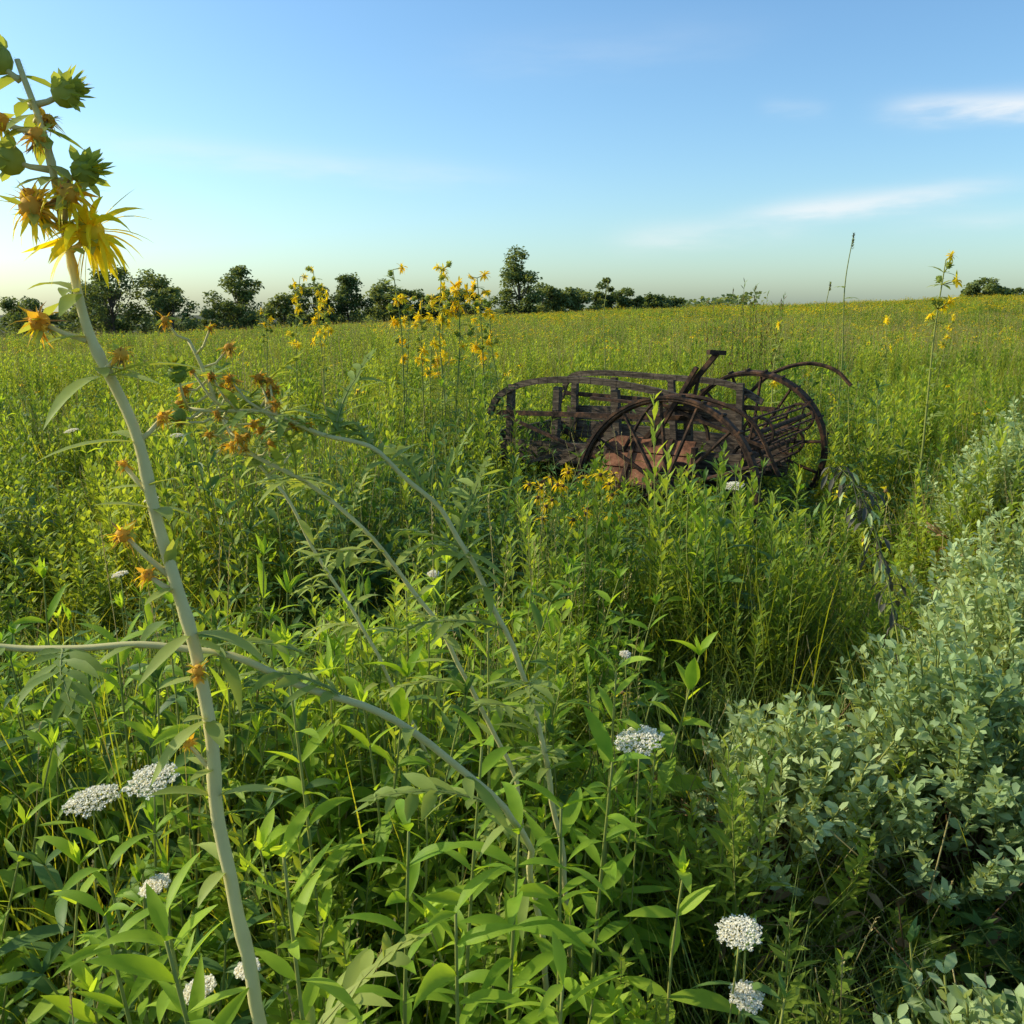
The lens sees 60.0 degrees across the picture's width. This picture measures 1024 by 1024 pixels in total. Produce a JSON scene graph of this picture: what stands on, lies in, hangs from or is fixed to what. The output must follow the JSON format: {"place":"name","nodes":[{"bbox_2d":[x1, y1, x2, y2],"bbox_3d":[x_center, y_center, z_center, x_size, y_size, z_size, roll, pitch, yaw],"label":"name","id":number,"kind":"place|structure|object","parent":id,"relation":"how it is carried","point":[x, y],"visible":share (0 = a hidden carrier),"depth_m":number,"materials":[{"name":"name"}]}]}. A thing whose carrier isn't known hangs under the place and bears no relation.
{"place":"outdoors","nodes":[
{"label":"outdoors","id":0,"kind":"place"},
{"bbox_2d":[0,315,1022,1023],"bbox_3d":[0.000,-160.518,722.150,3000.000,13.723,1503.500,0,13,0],"label":"ground","id":1,"kind":"structure","parent":0,"point":[10,861],"depth_m":2.27,"materials":[{"name":"soil"}]},
{"bbox_2d":[0,296,31,337],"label":"tree","id":2,"kind":"object","parent":1,"relation":"on","point":[11,307],"visible":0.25,"depth_m":140.11,"materials":[{"name":"green plant"}]},
{"bbox_2d":[3,296,65,339],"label":"tree","id":3,"kind":"object","parent":1,"relation":"on","point":[32,304],"visible":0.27,"depth_m":135.32,"materials":[{"name":"green plant"}]},
{"bbox_2d":[63,428,80,508],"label":"queen annes lace","id":4,"kind":"object","parent":1,"relation":"on","point":[70,430],"visible":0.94,"depth_m":5.24,"materials":[{"name":"white plant"}]},
{"bbox_2d":[60,300,119,332],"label":"tree","id":5,"kind":"object","parent":1,"relation":"on","point":[68,317],"visible":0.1,"depth_m":137.18,"materials":[{"name":"green plant"}]},
{"bbox_2d":[65,279,128,335],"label":"tree","id":6,"kind":"object","parent":1,"relation":"on","point":[73,327],"visible":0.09,"depth_m":131.05,"materials":[{"name":"green plant"}]},
{"bbox_2d":[62,783,150,978],"bbox_3d":[-0.793,0.900,1.753,0.110,0.771,0.175,4,13,15],"label":"queen annes lace","id":7,"kind":"object","parent":1,"relation":"on","point":[93,805],"visible":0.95,"depth_m":1.67,"materials":[{"name":"white plant"}]},
{"bbox_2d":[68,265,148,335],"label":"tree","id":8,"kind":"object","parent":1,"relation":"on","point":[111,294],"visible":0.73,"depth_m":125.97,"materials":[{"name":"green plant"}]},
{"bbox_2d":[56,827,165,1023],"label":"sawtooth sunflower","id":9,"kind":"object","parent":1,"relation":"on","point":[129,979],"visible":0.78,"depth_m":1.48,"materials":[{"name":"green plant"}]},
{"bbox_2d":[49,890,180,1023],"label":"sawtooth sunflower","id":10,"kind":"object","parent":1,"relation":"on","point":[140,985],"visible":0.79,"depth_m":1.27,"materials":[{"name":"green plant"}]},
{"bbox_2d":[75,623,172,892],"bbox_3d":[-0.909,0.721,2.116,0.212,0.941,0.227,0,13,0],"label":"sawtooth sunflower","id":11,"kind":"object","parent":1,"relation":"on","point":[122,656],"visible":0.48,"depth_m":2.05,"materials":[{"name":"green plant"}]},
{"bbox_2d":[108,570,160,742],"bbox_3d":[-1.177,0.602,2.785,0.148,0.854,0.144,0,13,0],"label":"queen annes lace","id":12,"kind":"object","parent":1,"relation":"on","point":[119,574],"visible":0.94,"depth_m":2.72,"materials":[{"name":"white plant"}]},
{"bbox_2d":[114,268,192,335],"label":"tree","id":13,"kind":"object","parent":1,"relation":"on","point":[158,282],"visible":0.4,"depth_m":127.88,"materials":[{"name":"green plant"}]},
{"bbox_2d":[143,497,177,620],"bbox_3d":[-1.496,0.363,3.795,0.167,0.886,0.097,-4,14,-18],"label":"queen annes lace","id":14,"kind":"object","parent":1,"relation":"on","point":[159,562],"visible":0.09,"depth_m":3.74,"materials":[{"name":"green plant"}]},
{"bbox_2d":[121,762,199,971],"bbox_3d":[-0.675,0.879,1.758,0.174,0.815,0.146,0,13,0],"label":"queen annes lace","id":15,"kind":"object","parent":1,"relation":"on","point":[148,770],"visible":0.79,"depth_m":1.66,"materials":[{"name":"white plant"}]},
{"bbox_2d":[150,632,175,725],"bbox_3d":[-0.931,0.706,2.429,0.087,0.816,0.163,-8,15,-31],"label":"queen annes lace","id":16,"kind":"object","parent":1,"relation":"on","point":[154,634],"visible":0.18,"depth_m":2.34,"materials":[{"name":"green plant"}]},
{"bbox_2d":[84,883,248,1023],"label":"sawtooth sunflower","id":17,"kind":"object","parent":1,"relation":"on","point":[144,966],"visible":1,"depth_m":1.06,"materials":[{"name":"green plant"}]},
{"bbox_2d":[94,851,245,1023],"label":"sawtooth sunflower","id":18,"kind":"object","parent":1,"relation":"on","point":[198,1001],"visible":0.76,"depth_m":1.22,"materials":[{"name":"green plant"}]},
{"bbox_2d":[141,286,202,334],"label":"tree","id":19,"kind":"object","parent":1,"relation":"on","point":[170,305],"visible":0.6,"depth_m":124.52,"materials":[{"name":"green plant"}]},
{"bbox_2d":[136,873,215,1023],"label":"queen annes lace","id":20,"kind":"object","parent":1,"relation":"on","point":[155,883],"visible":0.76,"depth_m":1.54,"materials":[{"name":"white plant"}]},
{"bbox_2d":[170,433,195,511],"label":"queen annes lace","id":21,"kind":"object","parent":1,"relation":"on","point":[177,435],"visible":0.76,"depth_m":5.04,"materials":[{"name":"white plant"}]},
{"bbox_2d":[150,688,246,964],"bbox_3d":[-0.641,0.788,1.927,0.181,0.911,0.218,2,13,8],"label":"sawtooth sunflower","id":22,"kind":"object","parent":1,"relation":"on","point":[169,732],"visible":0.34,"depth_m":1.85,"materials":[{"name":"green plant"}]},
{"bbox_2d":[183,974,216,1017],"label":"queen annes lace","id":23,"kind":"object","parent":1,"relation":"on","point":[212,983],"visible":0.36,"depth_m":1.41,"materials":[{"name":"white plant"}]},
{"bbox_2d":[0,34,432,1023],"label":"compass plant","id":24,"kind":"object","parent":1,"relation":"on","point":[84,228],"visible":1,"depth_m":0.99,"materials":[{"name":"green plant"}]},
{"bbox_2d":[198,301,246,331],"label":"tree","id":25,"kind":"object","parent":1,"relation":"on","point":[205,322],"visible":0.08,"depth_m":134.67,"materials":[{"name":"green plant"}]},
{"bbox_2d":[201,265,267,330],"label":"tree","id":26,"kind":"object","parent":1,"relation":"on","point":[244,313],"visible":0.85,"depth_m":125.27,"materials":[{"name":"green plant"}]},
{"bbox_2d":[233,957,260,979],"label":"queen annes lace","id":27,"kind":"object","parent":1,"relation":"on","point":[239,972],"visible":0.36,"depth_m":1.34,"materials":[{"name":"white plant"}]},
{"bbox_2d":[258,307,274,373],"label":"compass plant","id":28,"kind":"object","parent":1,"relation":"on","point":[264,325],"visible":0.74,"depth_m":11.76,"materials":[{"name":"green plant"}]},
{"bbox_2d":[0,621,548,990],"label":"compass plant","id":29,"kind":"object","parent":1,"relation":"on","point":[79,657],"visible":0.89,"depth_m":1.17,"materials":[{"name":"green plant"}]},
{"bbox_2d":[263,292,311,328],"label":"tree","id":30,"kind":"object","parent":1,"relation":"on","point":[273,307],"visible":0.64,"depth_m":130.66,"materials":[{"name":"green plant"}]},
{"bbox_2d":[286,273,307,417],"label":"compass plant","id":31,"kind":"object","parent":1,"relation":"on","point":[297,310],"visible":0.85,"depth_m":8.99,"materials":[{"name":"green plant"}]},
{"bbox_2d":[251,628,366,976],"bbox_3d":[-0.380,0.754,1.736,0.220,1.075,0.218,0,13,0],"label":"sawtooth sunflower","id":32,"kind":"object","parent":1,"relation":"on","point":[332,860],"visible":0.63,"depth_m":1.69,"materials":[{"name":"green plant"}]},
{"bbox_2d":[243,802,380,1023],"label":"sawtooth sunflower","id":33,"kind":"object","parent":1,"relation":"on","point":[316,981],"visible":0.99,"depth_m":1.15,"materials":[{"name":"green plant"}]},
{"bbox_2d":[288,282,343,325],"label":"tree","id":34,"kind":"object","parent":1,"relation":"on","point":[304,305],"visible":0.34,"depth_m":133.23,"materials":[{"name":"green plant"}]},
{"bbox_2d":[312,289,337,405],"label":"compass plant","id":35,"kind":"object","parent":1,"relation":"on","point":[330,329],"visible":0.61,"depth_m":9.32,"materials":[{"name":"green plant"}]},
{"bbox_2d":[304,265,348,431],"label":"compass plant","id":36,"kind":"object","parent":1,"relation":"on","point":[318,313],"visible":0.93,"depth_m":8.81,"materials":[{"name":"yellow plant"}]},
{"bbox_2d":[194,395,464,876],"bbox_3d":[-0.397,0.455,2.082,0.582,1.470,0.297,3,13,14],"label":"compass plant","id":37,"kind":"object","parent":1,"relation":"on","point":[226,446],"visible":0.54,"depth_m":1.98,"materials":[{"name":"green plant"}]},
{"bbox_2d":[322,272,374,325],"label":"tree","id":38,"kind":"object","parent":1,"relation":"on","point":[348,285],"visible":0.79,"depth_m":132.97,"materials":[{"name":"green plant"}]},
{"bbox_2d":[156,311,564,976],"bbox_3d":[-0.276,0.424,1.840,0.786,1.644,0.285,2,13,7],"label":"compass plant","id":39,"kind":"object","parent":1,"relation":"on","point":[350,557],"visible":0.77,"depth_m":1.74,"materials":[{"name":"green plant"}]},
{"bbox_2d":[162,348,574,1023],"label":"compass plant","id":40,"kind":"object","parent":1,"relation":"on","point":[230,404],"visible":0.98,"depth_m":1.65,"materials":[{"name":"green plant"}]},
{"bbox_2d":[0,291,765,335],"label":"distant treeline","id":41,"kind":"object","parent":1,"relation":"on","point":[729,300],"visible":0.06,"depth_m":214.66,"materials":[{"name":"green plant"}]},
{"bbox_2d":[362,278,410,323],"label":"tree","id":42,"kind":"object","parent":1,"relation":"on","point":[378,295],"visible":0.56,"depth_m":136.85,"materials":[{"name":"green plant"}]},
{"bbox_2d":[329,799,467,1023],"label":"sawtooth sunflower","id":43,"kind":"object","parent":1,"relation":"on","point":[425,853],"visible":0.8,"depth_m":1.32,"materials":[{"name":"green plant"}]},
{"bbox_2d":[360,577,449,770],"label":"sawtooth sunflower","id":44,"kind":"object","parent":1,"relation":"on","point":[392,642],"visible":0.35,"depth_m":2.13,"materials":[{"name":"green plant"}]},
{"bbox_2d":[395,294,416,434],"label":"compass plant","id":45,"kind":"object","parent":1,"relation":"on","point":[413,298],"visible":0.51,"depth_m":8.24,"materials":[{"name":"yellow plant"}]},
{"bbox_2d":[380,263,435,461],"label":"compass plant","id":46,"kind":"object","parent":1,"relation":"on","point":[403,360],"visible":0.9,"depth_m":6.84,"materials":[{"name":"yellow plant"}]},
{"bbox_2d":[382,288,434,321],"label":"tree","id":47,"kind":"object","parent":1,"relation":"on","point":[418,294],"visible":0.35,"depth_m":137.12,"materials":[{"name":"green plant"}]},
{"bbox_2d":[403,294,439,470],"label":"compass plant","id":48,"kind":"object","parent":1,"relation":"on","point":[418,349],"visible":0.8,"depth_m":7.08,"materials":[{"name":"yellow plant"}]},
{"bbox_2d":[417,312,449,462],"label":"compass plant","id":49,"kind":"object","parent":1,"relation":"on","point":[432,362],"visible":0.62,"depth_m":7.50,"materials":[{"name":"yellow plant"}]},
{"bbox_2d":[427,570,441,740],"bbox_3d":[-0.224,0.591,2.799,0.105,0.840,0.192,1,13,5],"label":"queen annes lace","id":50,"kind":"object","parent":1,"relation":"on","point":[430,573],"visible":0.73,"depth_m":2.71,"materials":[{"name":"white plant"}]},
{"bbox_2d":[422,260,457,456],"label":"compass plant","id":51,"kind":"object","parent":1,"relation":"on","point":[441,320],"visible":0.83,"depth_m":6.92,"materials":[{"name":"yellow plant"}]},
{"bbox_2d":[422,301,460,477],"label":"compass plant","id":52,"kind":"object","parent":1,"relation":"on","point":[448,321],"visible":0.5,"depth_m":7.66,"materials":[{"name":"yellow plant"}]},
{"bbox_2d":[424,292,461,318],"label":"tree","id":53,"kind":"object","parent":1,"relation":"on","point":[441,305],"visible":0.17,"depth_m":139.30,"materials":[{"name":"green plant"}]},
{"bbox_2d":[428,276,474,466],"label":"compass plant","id":54,"kind":"object","parent":1,"relation":"on","point":[453,289],"visible":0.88,"depth_m":6.74,"materials":[{"name":"yellow plant"}]},
{"bbox_2d":[440,288,492,317],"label":"tree","id":55,"kind":"object","parent":1,"relation":"on","point":[467,308],"visible":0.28,"depth_m":135.78,"materials":[{"name":"green plant"}]},
{"bbox_2d":[404,866,532,1023],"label":"sawtooth sunflower","id":56,"kind":"object","parent":1,"relation":"on","point":[437,975],"visible":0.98,"depth_m":1.27,"materials":[{"name":"green plant"}]},
{"bbox_2d":[418,707,522,1023],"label":"sawtooth sunflower","id":57,"kind":"object","parent":1,"relation":"on","point":[490,761],"visible":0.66,"depth_m":1.53,"materials":[{"name":"green plant"}]},
{"bbox_2d":[456,297,492,429],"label":"compass plant","id":58,"kind":"object","parent":1,"relation":"on","point":[475,319],"visible":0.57,"depth_m":9.79,"materials":[{"name":"green plant"}]},
{"bbox_2d":[458,270,492,454],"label":"compass plant","id":59,"kind":"object","parent":1,"relation":"on","point":[475,347],"visible":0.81,"depth_m":7.23,"materials":[{"name":"green plant"}]},
{"bbox_2d":[448,608,542,950],"bbox_3d":[-0.037,0.717,1.954,0.228,1.040,0.231,4,14,18],"label":"sawtooth sunflower","id":60,"kind":"object","parent":1,"relation":"on","point":[501,765],"visible":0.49,"depth_m":1.91,"materials":[{"name":"green plant"}]},
{"bbox_2d":[482,290,521,425],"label":"compass plant","id":61,"kind":"object","parent":1,"relation":"on","point":[496,340],"visible":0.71,"depth_m":8.16,"materials":[{"name":"green plant"}]},
{"bbox_2d":[0,328,1023,1023],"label":"prairie vegetation","id":62,"kind":"object","parent":1,"relation":"on","point":[700,612],"visible":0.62,"depth_m":2.69,"materials":[{"name":"green plant"}]},
{"bbox_2d":[0,292,1023,405],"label":"prairie vegetation","id":63,"kind":"object","parent":1,"relation":"on","point":[984,325],"visible":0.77,"depth_m":22.95,"materials":[{"name":"green plant"}]},
{"bbox_2d":[449,782,588,1023],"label":"sawtooth sunflower","id":64,"kind":"object","parent":1,"relation":"on","point":[542,925],"visible":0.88,"depth_m":1.37,"materials":[{"name":"green plant"}]},
{"bbox_2d":[490,244,547,315],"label":"tree","id":65,"kind":"object","parent":1,"relation":"on","point":[515,274],"visible":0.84,"depth_m":125.21,"materials":[{"name":"green plant"}]},
{"bbox_2d":[527,282,568,314],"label":"tree","id":66,"kind":"object","parent":1,"relation":"on","point":[552,292],"visible":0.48,"depth_m":129.14,"materials":[{"name":"green plant"}]},
{"bbox_2d":[498,931,626,1023],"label":"sawtooth sunflower","id":67,"kind":"object","parent":1,"relation":"on","point":[553,992],"visible":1,"depth_m":1.25,"materials":[{"name":"green plant"}]},
{"bbox_2d":[507,780,624,1023],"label":"sawtooth sunflower","id":68,"kind":"object","parent":1,"relation":"on","point":[544,893],"visible":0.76,"depth_m":1.48,"materials":[{"name":"green plant"}]},
{"bbox_2d":[517,462,625,617],"bbox_3d":[0.269,0.284,3.928,0.529,1.002,0.408,0,13,0],"label":"black eyed susan","id":69,"kind":"object","parent":1,"relation":"on","point":[558,488],"visible":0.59,"depth_m":3.87,"materials":[{"name":"green plant"}]},
{"bbox_2d":[548,287,603,312],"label":"tree","id":70,"kind":"object","parent":1,"relation":"on","point":[577,300],"visible":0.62,"depth_m":130.64,"materials":[{"name":"green plant"}]},
{"bbox_2d":[554,706,650,1023],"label":"sawtooth sunflower","id":71,"kind":"object","parent":1,"relation":"on","point":[613,870],"visible":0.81,"depth_m":1.63,"materials":[{"name":"green plant"}]},
{"bbox_2d":[549,643,656,970],"bbox_3d":[0.204,0.749,1.971,0.247,0.954,0.211,7,15,28],"label":"sawtooth sunflower","id":72,"kind":"object","parent":1,"relation":"on","point":[609,705],"visible":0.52,"depth_m":1.92,"materials":[{"name":"green plant"}]},
{"bbox_2d":[591,277,616,310],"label":"tree","id":73,"kind":"object","parent":1,"relation":"on","point":[598,298],"visible":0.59,"depth_m":133.95,"materials":[{"name":"green plant"}]},
{"bbox_2d":[596,280,611,403],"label":"mullein stalk","id":74,"kind":"object","parent":1,"relation":"on","point":[608,284],"visible":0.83,"depth_m":9.81,"materials":[{"name":"green plant"}]},
{"bbox_2d":[614,650,630,774],"bbox_3d":[0.297,0.731,2.429,0.070,0.745,0.198,4,14,16],"label":"queen annes lace","id":75,"kind":"object","parent":1,"relation":"on","point":[626,654],"visible":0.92,"depth_m":2.36,"materials":[{"name":"green plant"}]},
{"bbox_2d":[607,287,646,309],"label":"tree","id":76,"kind":"object","parent":1,"relation":"on","point":[622,301],"visible":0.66,"depth_m":135.04,"materials":[{"name":"green plant"}]},
{"bbox_2d":[593,724,669,975],"bbox_3d":[0.249,0.838,1.912,0.171,0.805,0.121,7,15,29],"label":"queen annes lace","id":77,"kind":"object","parent":1,"relation":"on","point":[640,745],"visible":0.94,"depth_m":1.83,"materials":[{"name":"white plant"}]},
{"bbox_2d":[419,350,852,525],"bbox_3d":[0.154,-0.653,7.318,4.542,1.489,2.288,8,15,32],"label":"rusted horse drawn wagon","id":78,"kind":"object","parent":1,"relation":"on","point":[753,446],"visible":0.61,"depth_m":6.34,"materials":[{"name":"metal"}]},
{"bbox_2d":[640,292,673,309],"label":"tree","id":79,"kind":"object","parent":1,"relation":"on","point":[654,301],"visible":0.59,"depth_m":137.96,"materials":[{"name":"green plant"}]},
{"bbox_2d":[660,296,686,308],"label":"tree","id":80,"kind":"object","parent":1,"relation":"on","point":[679,302],"visible":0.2,"depth_m":141.56,"materials":[{"name":"green plant"}]},
{"bbox_2d":[723,481,743,543],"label":"queen annes lace","id":81,"kind":"object","parent":1,"relation":"on","point":[730,484],"visible":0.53,"depth_m":4.08,"materials":[{"name":"white plant"}]},
{"bbox_2d":[714,913,762,1022],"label":"queen annes lace","id":82,"kind":"object","parent":1,"relation":"on","point":[742,937],"visible":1,"depth_m":1.50,"materials":[{"name":"white plant"}]},
{"bbox_2d":[728,978,764,1023],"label":"queen annes lace","id":83,"kind":"object","parent":1,"relation":"on","point":[746,998],"visible":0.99,"depth_m":1.52,"materials":[{"name":"white plant"}]},
{"bbox_2d":[703,280,794,401],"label":"tall forb clump","id":84,"kind":"object","parent":1,"relation":"on","point":[752,348],"visible":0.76,"depth_m":11.79,"materials":[{"name":"green plant"}]},
{"bbox_2d":[746,320,789,432],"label":"compass plant","id":85,"kind":"object","parent":1,"relation":"on","point":[775,358],"visible":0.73,"depth_m":8.10,"materials":[{"name":"green plant"}]},
{"bbox_2d":[629,690,1006,1023],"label":"wild indigo bush","id":86,"kind":"object","parent":1,"relation":"on","point":[799,763],"visible":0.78,"depth_m":2.10,"materials":[{"name":"green plant"}]},
{"bbox_2d":[808,282,834,439],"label":"mullein stalk","id":87,"kind":"object","parent":1,"relation":"on","point":[822,346],"visible":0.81,"depth_m":8.85,"materials":[{"name":"green plant"}]},
{"bbox_2d":[826,233,857,463],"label":"mullein stalk","id":88,"kind":"object","parent":1,"relation":"on","point":[843,335],"visible":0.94,"depth_m":7.84,"materials":[{"name":"green plant"}]},
{"bbox_2d":[821,466,916,673],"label":"dead indigo stalk","id":89,"kind":"object","parent":1,"relation":"on","point":[882,563],"visible":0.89,"depth_m":2.70,"materials":[{"name":"grey plant"}]},
{"bbox_2d":[878,315,894,398],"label":"compass plant","id":90,"kind":"object","parent":1,"relation":"on","point":[886,320],"visible":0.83,"depth_m":10.82,"materials":[{"name":"green plant"}]},
{"bbox_2d":[768,619,1023,998],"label":"wild indigo bush","id":91,"kind":"object","parent":1,"relation":"on","point":[967,734],"visible":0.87,"depth_m":2.08,"materials":[{"name":"green plant"}]},
{"bbox_2d":[806,540,1023,894],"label":"wild indigo bush","id":92,"kind":"object","parent":1,"relation":"on","point":[1001,630],"visible":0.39,"depth_m":2.60,"materials":[{"name":"green plant"}]},
{"bbox_2d":[815,952,1023,1023],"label":"wild indigo bush","id":93,"kind":"object","parent":1,"relation":"on","point":[995,1006],"visible":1,"depth_m":1.46,"materials":[{"name":"green plant"}]},
{"bbox_2d":[882,250,961,529],"bbox_3d":[2.869,-0.723,6.025,0.344,2.038,0.542,-9,16,-34],"label":"compass plant","id":94,"kind":"object","parent":1,"relation":"on","point":[940,301],"visible":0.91,"depth_m":5.88,"materials":[{"name":"green plant"}]},
{"bbox_2d":[932,313,955,390],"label":"compass plant","id":95,"kind":"object","parent":1,"relation":"on","point":[950,330],"visible":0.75,"depth_m":12.76,"materials":[{"name":"green plant"}]},
{"bbox_2d":[872,417,1023,586],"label":"wild indigo bush","id":96,"kind":"object","parent":1,"relation":"on","point":[1010,456],"visible":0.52,"depth_m":4.50,"materials":[{"name":"green plant"}]},
{"bbox_2d":[875,493,1023,641],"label":"wild indigo bush","id":97,"kind":"object","parent":1,"relation":"on","point":[984,546],"visible":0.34,"depth_m":3.54,"materials":[{"name":"green plant"}]},
{"bbox_2d":[916,389,1023,493],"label":"wild indigo bush","id":98,"kind":"object","parent":1,"relation":"on","point":[979,446],"visible":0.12,"depth_m":5.81,"materials":[{"name":"green plant"}]},
{"bbox_2d":[959,277,1019,298],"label":"tree","id":99,"kind":"object","parent":1,"relation":"on","point":[976,288],"visible":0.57,"depth_m":130.39,"materials":[{"name":"green plant"}]},
{"bbox_2d":[1004,287,1023,295],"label":"tree","id":100,"kind":"object","parent":1,"relation":"on","point":[1018,290],"visible":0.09,"depth_m":134.77,"materials":[{"name":"green plant"}]},
{"bbox_2d":[0,0,1023,314],"label":"sky","id":101,"kind":"structure","parent":0,"point":[687,149],"materials":[{"name":"blue"}]}
]}

